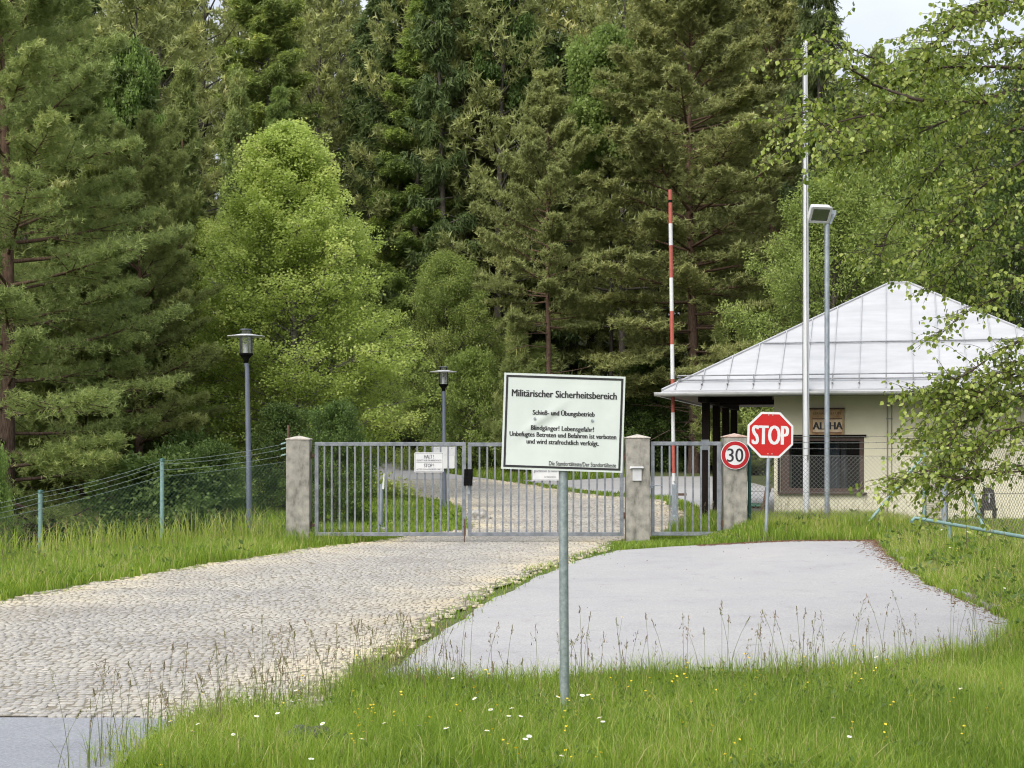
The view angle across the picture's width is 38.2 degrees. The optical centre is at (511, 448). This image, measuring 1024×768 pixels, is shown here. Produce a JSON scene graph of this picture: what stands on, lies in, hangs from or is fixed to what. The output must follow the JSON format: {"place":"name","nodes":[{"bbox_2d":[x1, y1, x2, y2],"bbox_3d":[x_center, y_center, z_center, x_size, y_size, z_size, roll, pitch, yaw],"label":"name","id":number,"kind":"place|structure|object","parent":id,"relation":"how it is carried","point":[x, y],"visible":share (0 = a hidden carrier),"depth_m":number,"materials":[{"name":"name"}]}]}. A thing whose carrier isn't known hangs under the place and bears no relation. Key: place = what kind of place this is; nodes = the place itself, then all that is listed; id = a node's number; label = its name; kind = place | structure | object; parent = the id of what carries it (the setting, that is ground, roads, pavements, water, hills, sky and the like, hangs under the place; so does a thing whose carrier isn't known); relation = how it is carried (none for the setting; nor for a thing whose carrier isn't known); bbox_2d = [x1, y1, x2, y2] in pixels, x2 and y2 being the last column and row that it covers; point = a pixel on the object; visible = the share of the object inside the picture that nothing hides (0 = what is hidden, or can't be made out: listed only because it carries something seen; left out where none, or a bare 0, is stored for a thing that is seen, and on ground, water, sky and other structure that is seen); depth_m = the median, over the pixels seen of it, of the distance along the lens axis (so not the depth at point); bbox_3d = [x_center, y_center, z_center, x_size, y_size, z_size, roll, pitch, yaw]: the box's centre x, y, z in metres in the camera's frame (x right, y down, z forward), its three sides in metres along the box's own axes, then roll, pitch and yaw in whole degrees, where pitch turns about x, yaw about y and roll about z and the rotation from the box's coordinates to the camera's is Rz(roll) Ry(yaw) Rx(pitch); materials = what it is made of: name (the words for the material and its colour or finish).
{"place":"outdoors","nodes":[
{"label":"outdoors","id":0,"kind":"place"},
{"bbox_2d":[0,716,187,767],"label":"road","id":1,"kind":"structure","parent":0,"point":[23,744],"depth_m":11.27,"materials":[{"name":"grey asphalt"}]},
{"bbox_2d":[0,479,683,718],"bbox_3d":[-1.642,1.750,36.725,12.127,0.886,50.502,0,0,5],"label":"cobbled road","id":2,"kind":"structure","parent":0,"point":[26,654],"depth_m":17.67,"materials":[{"name":"stone"}]},
{"bbox_2d":[389,479,683,529],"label":"cobblestones","id":3,"kind":"structure","parent":2,"relation":"attached to","point":[475,493],"depth_m":43.24,"materials":[{"name":"stone"}]},
{"bbox_2d":[298,404,485,479],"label":"lane","id":4,"kind":"structure","parent":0,"point":[413,473],"depth_m":68.74,"materials":[{"name":"grey asphalt"}]},
{"bbox_2d":[0,245,1023,767],"bbox_3d":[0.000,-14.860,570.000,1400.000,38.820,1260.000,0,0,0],"label":"ground","id":5,"kind":"structure","parent":0,"point":[755,479],"depth_m":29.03,"materials":[{"name":"green plant"}]},
{"bbox_2d":[0,439,25,550],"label":"leafy shrub","id":6,"kind":"object","parent":5,"relation":"on","point":[5,496],"visible":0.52,"depth_m":27.46,"materials":[{"name":"green plant"}]},
{"bbox_2d":[0,0,65,451],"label":"pine tree","id":7,"kind":"object","parent":5,"relation":"on","point":[22,250],"visible":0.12,"depth_m":45.58,"materials":[{"name":"green plant"}]},
{"bbox_2d":[0,0,179,536],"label":"pine tree","id":8,"kind":"object","parent":5,"relation":"on","point":[66,176],"visible":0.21,"depth_m":44.32,"materials":[{"name":"green plant"}]},
{"bbox_2d":[0,0,195,549],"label":"pine tree","id":9,"kind":"object","parent":5,"relation":"on","point":[19,163],"visible":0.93,"depth_m":37.27,"materials":[{"name":"green plant"}]},
{"bbox_2d":[17,223,196,505],"bbox_3d":[-13.784,-2.481,49.972,6.615,13.100,6.974,0,0,-36],"label":"willow tree","id":10,"kind":"object","parent":5,"relation":"on","point":[157,347],"visible":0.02,"depth_m":48.89,"materials":[{"name":"plant"}]},
{"bbox_2d":[15,108,251,534],"bbox_3d":[-11.162,-2.851,43.893,6.863,14.331,6.396,0,0,2],"label":"pine tree","id":11,"kind":"object","parent":5,"relation":"on","point":[150,176],"visible":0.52,"depth_m":43.23,"materials":[{"name":"green plant"}]},
{"bbox_2d":[102,30,166,207],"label":"maple tree","id":12,"kind":"object","parent":5,"relation":"on","point":[139,55],"visible":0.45,"depth_m":57.31,"materials":[{"name":"green plant"}]},
{"bbox_2d":[0,442,285,551],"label":"wire fence","id":13,"kind":"object","parent":5,"relation":"on","point":[41,492],"visible":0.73,"depth_m":28.96,"materials":[{"name":"metal"}]},
{"bbox_2d":[125,56,236,450],"bbox_3d":[-11.262,-4.925,50.897,4.596,17.198,4.926,0,0,-20],"label":"pine tree","id":14,"kind":"object","parent":5,"relation":"on","point":[183,85],"visible":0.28,"depth_m":50.69,"materials":[{"name":"green plant"}]},
{"bbox_2d":[152,216,278,489],"bbox_3d":[-10.627,-2.302,51.102,4.679,11.377,4.854,0,0,8],"label":"birch tree","id":15,"kind":"object","parent":5,"relation":"on","point":[201,224],"visible":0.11,"depth_m":50.43,"materials":[{"name":"green plant"}]},
{"bbox_2d":[158,435,274,535],"bbox_3d":[-7.625,1.309,37.998,3.055,3.296,3.160,0,0,4],"label":"leafy shrub","id":16,"kind":"object","parent":5,"relation":"on","point":[207,449],"visible":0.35,"depth_m":37.76,"materials":[{"name":"green plant"}]},
{"bbox_2d":[227,329,264,533],"bbox_3d":[-5.500,-0.071,30.600,0.770,4.788,0.770,0,0,0],"label":"street lamp","id":17,"kind":"object","parent":5,"relation":"on","point":[245,355],"visible":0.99,"depth_m":30.56,"materials":[{"name":"metal"}]},
{"bbox_2d":[214,67,288,483],"bbox_3d":[-10.087,-5.467,55.143,4.025,17.509,3.755,0,0,-27],"label":"pine tree","id":18,"kind":"object","parent":5,"relation":"on","point":[237,126],"visible":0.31,"depth_m":54.80,"materials":[{"name":"green plant"}]},
{"bbox_2d":[205,0,355,429],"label":"spruce tree","id":19,"kind":"object","parent":5,"relation":"on","point":[258,19],"visible":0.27,"depth_m":75.12,"materials":[{"name":"green plant"}]},
{"bbox_2d":[226,399,341,514],"bbox_3d":[-6.411,0.433,41.164,3.261,3.697,3.153,0,0,-21],"label":"leafy shrub","id":20,"kind":"object","parent":5,"relation":"on","point":[279,417],"visible":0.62,"depth_m":40.69,"materials":[{"name":"green plant"}]},
{"bbox_2d":[287,425,289,437],"bbox_3d":[-4.659,0.730,30.800,0.061,2.423,0.056,0,0,22],"label":"steel rod","id":21,"kind":"object","parent":5,"relation":"on","point":[288,431],"visible":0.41,"depth_m":30.78,"materials":[{"name":"metal"}]},
{"bbox_2d":[258,83,319,472],"bbox_3d":[-9.071,-5.449,57.020,4.128,17.460,4.320,0,0,-17],"label":"spruce tree","id":22,"kind":"object","parent":5,"relation":"on","point":[277,106],"visible":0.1,"depth_m":56.96,"materials":[{"name":"green plant"}]},
{"bbox_2d":[147,117,441,499],"bbox_3d":[-6.933,-4.066,47.820,9.395,13.469,9.747,0,0,-1],"label":"birch tree","id":23,"kind":"object","parent":5,"relation":"on","point":[287,180],"visible":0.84,"depth_m":46.63,"materials":[{"name":"green plant"}]},
{"bbox_2d":[285,436,312,539],"bbox_3d":[-4.373,0.993,30.400,0.504,2.502,0.444,0,0,0],"label":"concrete post","id":24,"kind":"object","parent":5,"relation":"on","point":[298,484],"visible":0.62,"depth_m":30.19,"materials":[{"name":"grey concrete"}]},
{"bbox_2d":[310,442,465,541],"bbox_3d":[-2.541,0.935,30.327,3.192,2.117,0.086,0,0,0],"label":"gate leaf","id":25,"kind":"object","parent":24,"relation":"attached to","point":[394,444],"visible":1,"depth_m":30.32,"materials":[{"name":"metal"}]},
{"bbox_2d":[414,452,443,471],"bbox_3d":[-1.699,0.292,30.289,0.602,0.412,0.016,0,0,0],"label":"notice sign","id":26,"kind":"object","parent":25,"relation":"attached to","point":[428,461],"visible":1,"depth_m":30.29,"materials":[{"name":"white metal"}]},
{"bbox_2d":[283,724,334,741],"bbox_3d":[-1.507,2.172,11.004,0.459,0.247,0.336,0,0,0],"label":"weathered rock","id":27,"kind":"object","parent":5,"relation":"on","point":[302,726],"visible":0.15,"depth_m":10.94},
{"bbox_2d":[277,396,388,525],"bbox_3d":[-4.213,0.532,35.875,2.668,3.699,2.580,0,0,-29],"label":"leafy shrub","id":28,"kind":"object","parent":5,"relation":"on","point":[337,424],"visible":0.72,"depth_m":35.73,"materials":[{"name":"green plant"}]},
{"bbox_2d":[339,237,410,399],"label":"willow tree","id":29,"kind":"object","parent":5,"relation":"on","point":[370,319],"visible":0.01,"depth_m":85.14,"materials":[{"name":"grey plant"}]},
{"bbox_2d":[379,474,384,527],"bbox_3d":[-2.958,1.333,33.594,0.141,1.512,0.098,0,0,0],"label":"marker post","id":30,"kind":"object","parent":5,"relation":"on","point":[381,487],"visible":0.88,"depth_m":33.56,"materials":[{"name":"metal"}]},
{"bbox_2d":[14,359,773,554],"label":"undergrowth","id":31,"kind":"object","parent":5,"relation":"on","point":[177,444],"visible":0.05,"depth_m":36.64,"materials":[{"name":"green plant"}]},
{"bbox_2d":[369,387,440,463],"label":"leafy shrub","id":32,"kind":"object","parent":5,"relation":"on","point":[396,447],"visible":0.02,"depth_m":79.24,"materials":[{"name":"green plant"}]},
{"bbox_2d":[346,0,490,449],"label":"spruce tree","id":33,"kind":"object","parent":5,"relation":"on","point":[399,172],"visible":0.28,"depth_m":80.17,"materials":[{"name":"green plant"}]},
{"bbox_2d":[430,366,456,505],"bbox_3d":[-1.964,-0.163,42.400,0.770,4.351,0.770,0,0,0],"label":"street lamp","id":34,"kind":"object","parent":5,"relation":"on","point":[443,385],"visible":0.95,"depth_m":42.36,"materials":[{"name":"metal"}]},
{"bbox_2d":[433,447,454,455],"bbox_3d":[-1.919,0.093,42.248,0.645,0.270,0.033,0,0,0],"label":"sign plate","id":35,"kind":"object","parent":34,"relation":"attached to","point":[444,450],"visible":0.72,"depth_m":42.24,"materials":[{"name":"metal"}]},
{"bbox_2d":[444,456,454,467],"bbox_3d":[-1.853,0.404,42.252,0.430,0.355,0.027,0,0,0],"label":"sign plate","id":36,"kind":"object","parent":34,"relation":"attached to","point":[451,461],"visible":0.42,"depth_m":42.24,"materials":[{"name":"white paint"}]},
{"bbox_2d":[386,248,507,470],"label":"willow tree","id":37,"kind":"object","parent":5,"relation":"on","point":[445,280],"visible":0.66,"depth_m":73.00,"materials":[{"name":"plant"}]},
{"bbox_2d":[415,341,503,473],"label":"leafy shrub","id":38,"kind":"object","parent":5,"relation":"on","point":[470,366],"visible":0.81,"depth_m":69.46,"materials":[{"name":"green plant"}]},
{"bbox_2d":[466,508,491,519],"bbox_3d":[-0.895,1.747,37.503,0.768,0.466,0.495,0,0,0],"label":"boulder","id":39,"kind":"object","parent":5,"relation":"on","point":[475,514],"visible":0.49,"depth_m":37.31,"materials":[{"name":"stone"}]},
{"bbox_2d":[397,4,582,368],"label":"pine tree","id":40,"kind":"object","parent":5,"relation":"on","point":[487,161],"visible":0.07,"depth_m":81.24,"materials":[{"name":"green plant"}]},
{"bbox_2d":[459,0,556,355],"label":"pine tree","id":41,"kind":"object","parent":5,"relation":"on","point":[522,26],"visible":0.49,"depth_m":78.91,"materials":[{"name":"plant"}]},
{"bbox_2d":[480,304,535,472],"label":"pine tree","id":42,"kind":"object","parent":5,"relation":"on","point":[515,359],"visible":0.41,"depth_m":65.76,"materials":[{"name":"green plant"}]},
{"bbox_2d":[0,0,1023,449],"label":"forest","id":43,"kind":"object","parent":5,"relation":"on","point":[350,48],"visible":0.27,"depth_m":80.41,"materials":[{"name":"green plant"}]},
{"bbox_2d":[0,496,1023,767],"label":"seed grass","id":44,"kind":"structure","parent":5,"relation":"on","point":[386,652],"depth_m":13.07,"materials":[{"name":"green plant"}]},
{"bbox_2d":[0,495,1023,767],"bbox_3d":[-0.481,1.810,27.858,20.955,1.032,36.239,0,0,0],"label":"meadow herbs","id":45,"kind":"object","parent":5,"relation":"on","point":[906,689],"visible":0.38,"depth_m":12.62,"materials":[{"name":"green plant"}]},
{"bbox_2d":[484,341,562,471],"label":"pine tree","id":46,"kind":"object","parent":5,"relation":"on","point":[538,356],"visible":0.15,"depth_m":66.05,"materials":[{"name":"green plant"}]},
{"bbox_2d":[470,67,631,373],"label":"pine tree","id":47,"kind":"object","parent":5,"relation":"on","point":[558,134],"visible":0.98,"depth_m":65.42,"materials":[{"name":"green plant"}]},
{"bbox_2d":[501,373,625,708],"bbox_3d":[0.420,0.994,12.152,1.018,3.223,0.115,0,0,0],"label":"warning sign","id":48,"kind":"object","parent":5,"relation":"on","point":[563,425],"visible":1,"depth_m":12.11,"materials":[{"name":"white metal"}]},
{"bbox_2d":[557,20,665,375],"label":"pine tree","id":49,"kind":"object","parent":5,"relation":"on","point":[582,62],"visible":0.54,"depth_m":67.16,"materials":[{"name":"green plant"}]},
{"bbox_2d":[624,434,650,542],"bbox_3d":[2.573,0.974,30.400,0.509,2.522,0.444,0,0,0],"label":"concrete post","id":50,"kind":"object","parent":5,"relation":"on","point":[637,496],"visible":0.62,"depth_m":30.19,"materials":[{"name":"grey concrete"}]},
{"bbox_2d":[468,443,625,539],"bbox_3d":[0.719,1.005,30.308,3.258,2.238,0.125,0,0,0],"label":"gate leaf","id":51,"kind":"object","parent":50,"relation":"attached to","point":[572,533],"visible":0.74,"depth_m":30.32,"materials":[{"name":"metal"}]},
{"bbox_2d":[464,469,472,485],"bbox_3d":[-0.894,0.601,30.274,0.192,0.346,0.131,0,0,0],"label":"lock cover","id":52,"kind":"object","parent":51,"relation":"attached to","point":[468,477],"visible":1,"depth_m":30.23,"materials":[{"name":"black plastic"}]},
{"bbox_2d":[532,470,558,480],"bbox_3d":[0.760,0.417,30.288,0.716,0.493,0.014,0,0,0],"label":"notice sign","id":53,"kind":"object","parent":51,"relation":"attached to","point":[545,475],"visible":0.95,"depth_m":30.29,"materials":[{"name":"white metal"}]},
{"bbox_2d":[630,466,643,480],"bbox_3d":[2.542,0.520,30.140,0.275,0.292,0.099,0,0,0],"label":"call box","id":54,"kind":"object","parent":50,"relation":"attached to","point":[636,473],"visible":1,"depth_m":30.15,"materials":[{"name":"metal"}]},
{"bbox_2d":[613,348,700,471],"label":"leafy shrub","id":55,"kind":"object","parent":5,"relation":"on","point":[661,427],"visible":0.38,"depth_m":67.31,"materials":[{"name":"green plant"}]},
{"bbox_2d":[668,189,686,524],"bbox_3d":[3.764,-1.929,33.690,0.414,7.910,0.150,0,0,0],"label":"barrier","id":56,"kind":"object","parent":5,"relation":"on","point":[672,353],"visible":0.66,"depth_m":33.66,"materials":[{"name":"metal"}]},
{"bbox_2d":[576,0,815,472],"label":"pine tree","id":57,"kind":"object","parent":5,"relation":"on","point":[713,65],"visible":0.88,"depth_m":64.11,"materials":[{"name":"green plant"}]},
{"bbox_2d":[687,320,740,465],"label":"pine tree","id":58,"kind":"object","parent":5,"relation":"on","point":[718,336],"visible":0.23,"depth_m":64.31,"materials":[{"name":"green plant"}]},
{"bbox_2d":[721,433,746,531],"bbox_3d":[4.566,0.831,30.400,0.500,2.274,0.444,0,0,0],"label":"concrete post","id":59,"kind":"object","parent":5,"relation":"on","point":[734,493],"visible":0.58,"depth_m":30.19,"materials":[{"name":"concrete"}]},
{"bbox_2d":[650,442,722,535],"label":"pedestrian gate","id":60,"kind":"structure","parent":59,"relation":"attached to","point":[684,533],"depth_m":30.32,"materials":[{"name":"metal"}]},
{"bbox_2d":[721,441,749,468],"bbox_3d":[4.549,0.141,30.168,0.585,0.585,0.044,0,0,0],"label":"speed limit sign","id":61,"kind":"object","parent":59,"relation":"attached to","point":[735,454],"visible":1,"depth_m":30.15,"materials":[{"name":"white metal"}]},
{"bbox_2d":[710,288,776,474],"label":"pine tree","id":62,"kind":"object","parent":5,"relation":"on","point":[757,295],"visible":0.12,"depth_m":63.60,"materials":[{"name":"green plant"}]},
{"bbox_2d":[737,415,766,474],"bbox_3d":[10.030,0.026,63.495,2.302,3.051,2.377,0,0,-18],"label":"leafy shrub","id":63,"kind":"object","parent":5,"relation":"on","point":[754,462],"visible":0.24,"depth_m":63.08,"materials":[{"name":"green plant"}]},
{"bbox_2d":[747,486,770,510],"bbox_3d":[5.575,1.325,33.562,0.536,0.915,1.100,0,0,14],"label":"bench","id":64,"kind":"object","parent":5,"relation":"on","point":[762,506],"visible":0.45,"depth_m":33.08,"materials":[{"name":"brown wood"}]},
{"bbox_2d":[666,0,856,374],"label":"pine tree","id":65,"kind":"object","parent":5,"relation":"on","point":[781,20],"visible":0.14,"depth_m":74.38,"materials":[{"name":"green plant"}]},
{"bbox_2d":[747,412,792,535],"bbox_3d":[5.116,0.618,29.317,0.915,2.674,0.107,0,0,0],"label":"stop sign","id":66,"kind":"object","parent":5,"relation":"on","point":[769,435],"visible":0.98,"depth_m":29.30,"materials":[{"name":"red metal"}]},
{"bbox_2d":[802,40,808,514],"bbox_3d":[6.429,-3.510,32.389,0.161,10.840,0.173,0,0,21],"label":"flagpole","id":67,"kind":"object","parent":5,"relation":"on","point":[805,379],"visible":0.75,"depth_m":32.35,"materials":[{"name":"grey metal"}]},
{"bbox_2d":[772,0,862,459],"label":"spruce tree","id":68,"kind":"object","parent":5,"relation":"on","point":[810,22],"visible":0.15,"depth_m":63.54,"materials":[{"name":"green plant"}]},
{"bbox_2d":[713,164,928,483],"bbox_3d":[11.588,-4.167,54.247,7.975,12.381,8.408,0,0,18],"label":"willow tree","id":69,"kind":"object","parent":5,"relation":"on","point":[846,220],"visible":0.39,"depth_m":53.26,"materials":[{"name":"green plant"}]},
{"bbox_2d":[807,204,835,515],"bbox_3d":[6.678,-1.662,31.766,0.648,7.127,0.350,0,0,-12],"label":"floodlight","id":70,"kind":"object","parent":5,"relation":"on","point":[818,213],"visible":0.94,"depth_m":31.85,"materials":[{"name":"metal"}]},
{"bbox_2d":[654,281,1023,519],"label":"guardhouse","id":71,"kind":"structure","parent":5,"relation":"on","point":[872,337],"depth_m":33.64,"materials":[{"name":"grey metal"}]},
{"bbox_2d":[777,435,866,494],"bbox_3d":[7.069,0.370,33.715,1.980,1.350,0.530,0,0,14],"label":"window","id":72,"kind":"structure","parent":71,"relation":"in","point":[784,460],"depth_m":33.75,"materials":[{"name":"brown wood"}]},
{"bbox_2d":[809,408,844,434],"bbox_3d":[7.127,-0.595,33.470,0.780,0.630,0.102,0,0,14],"label":"name board","id":73,"kind":"object","parent":71,"relation":"on","point":[817,421],"visible":0.8,"depth_m":33.46,"materials":[{"name":"brown wood"}]},
{"bbox_2d":[696,537,1009,627],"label":"needle litter","id":74,"kind":"object","parent":5,"relation":"on","point":[874,542],"visible":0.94,"depth_m":25.88,"materials":[{"name":"plant"}]},
{"bbox_2d":[734,0,1023,558],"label":"birch tree","id":75,"kind":"object","parent":5,"relation":"on","point":[964,411],"visible":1,"depth_m":14.35,"materials":[{"name":"green plant"}]},
{"bbox_2d":[854,43,906,280],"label":"pine tree","id":76,"kind":"object","parent":5,"relation":"on","point":[872,74],"visible":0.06,"depth_m":79.59,"materials":[{"name":"green plant"}]},
{"bbox_2d":[748,430,1023,532],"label":"chain link fence","id":77,"kind":"object","parent":5,"relation":"on","point":[944,509],"visible":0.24,"depth_m":30.29,"materials":[{"name":"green metal"}]},
{"bbox_2d":[835,39,1023,323],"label":"willow tree","id":78,"kind":"object","parent":5,"relation":"on","point":[900,181],"visible":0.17,"depth_m":58.16,"materials":[{"name":"green plant"}]},
{"bbox_2d":[894,550,998,609],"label":"kerb","id":79,"kind":"structure","parent":5,"relation":"on","point":[968,595],"depth_m":19.66,"materials":[{"name":"concrete"}]},
{"bbox_2d":[910,517,1023,540],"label":"pipe rail","id":80,"kind":"object","parent":5,"relation":"on","point":[949,524],"visible":0.78,"depth_m":25.15,"materials":[{"name":"metal"}]},
{"bbox_2d":[926,50,1023,327],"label":"willow tree","id":81,"kind":"object","parent":5,"relation":"on","point":[1014,187],"visible":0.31,"depth_m":55.99,"materials":[{"name":"green plant"}]},
{"bbox_2d":[979,487,997,518],"bbox_3d":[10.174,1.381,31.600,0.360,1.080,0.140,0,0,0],"label":"chair","id":82,"kind":"object","parent":5,"relation":"on","point":[991,498],"visible":0.41,"depth_m":31.56,"materials":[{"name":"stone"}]},
{"bbox_2d":[95,0,1023,319],"label":"sky","id":83,"kind":"structure","parent":0,"point":[872,20],"materials":[{"name":"white"}]},
{"bbox_2d":[525,476,773,512],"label":"yard","id":84,"kind":"structure","parent":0,"point":[755,496],"depth_m":53.15,"materials":[{"name":"grey asphalt"}]},
{"bbox_2d":[384,540,1009,680],"bbox_3d":[3.246,1.976,21.029,6.524,0.364,16.750,0,0,10],"label":"parking bay","id":85,"kind":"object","parent":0,"point":[663,588],"visible":0.85,"depth_m":18.49,"materials":[{"name":"grey asphalt"}]}
]}

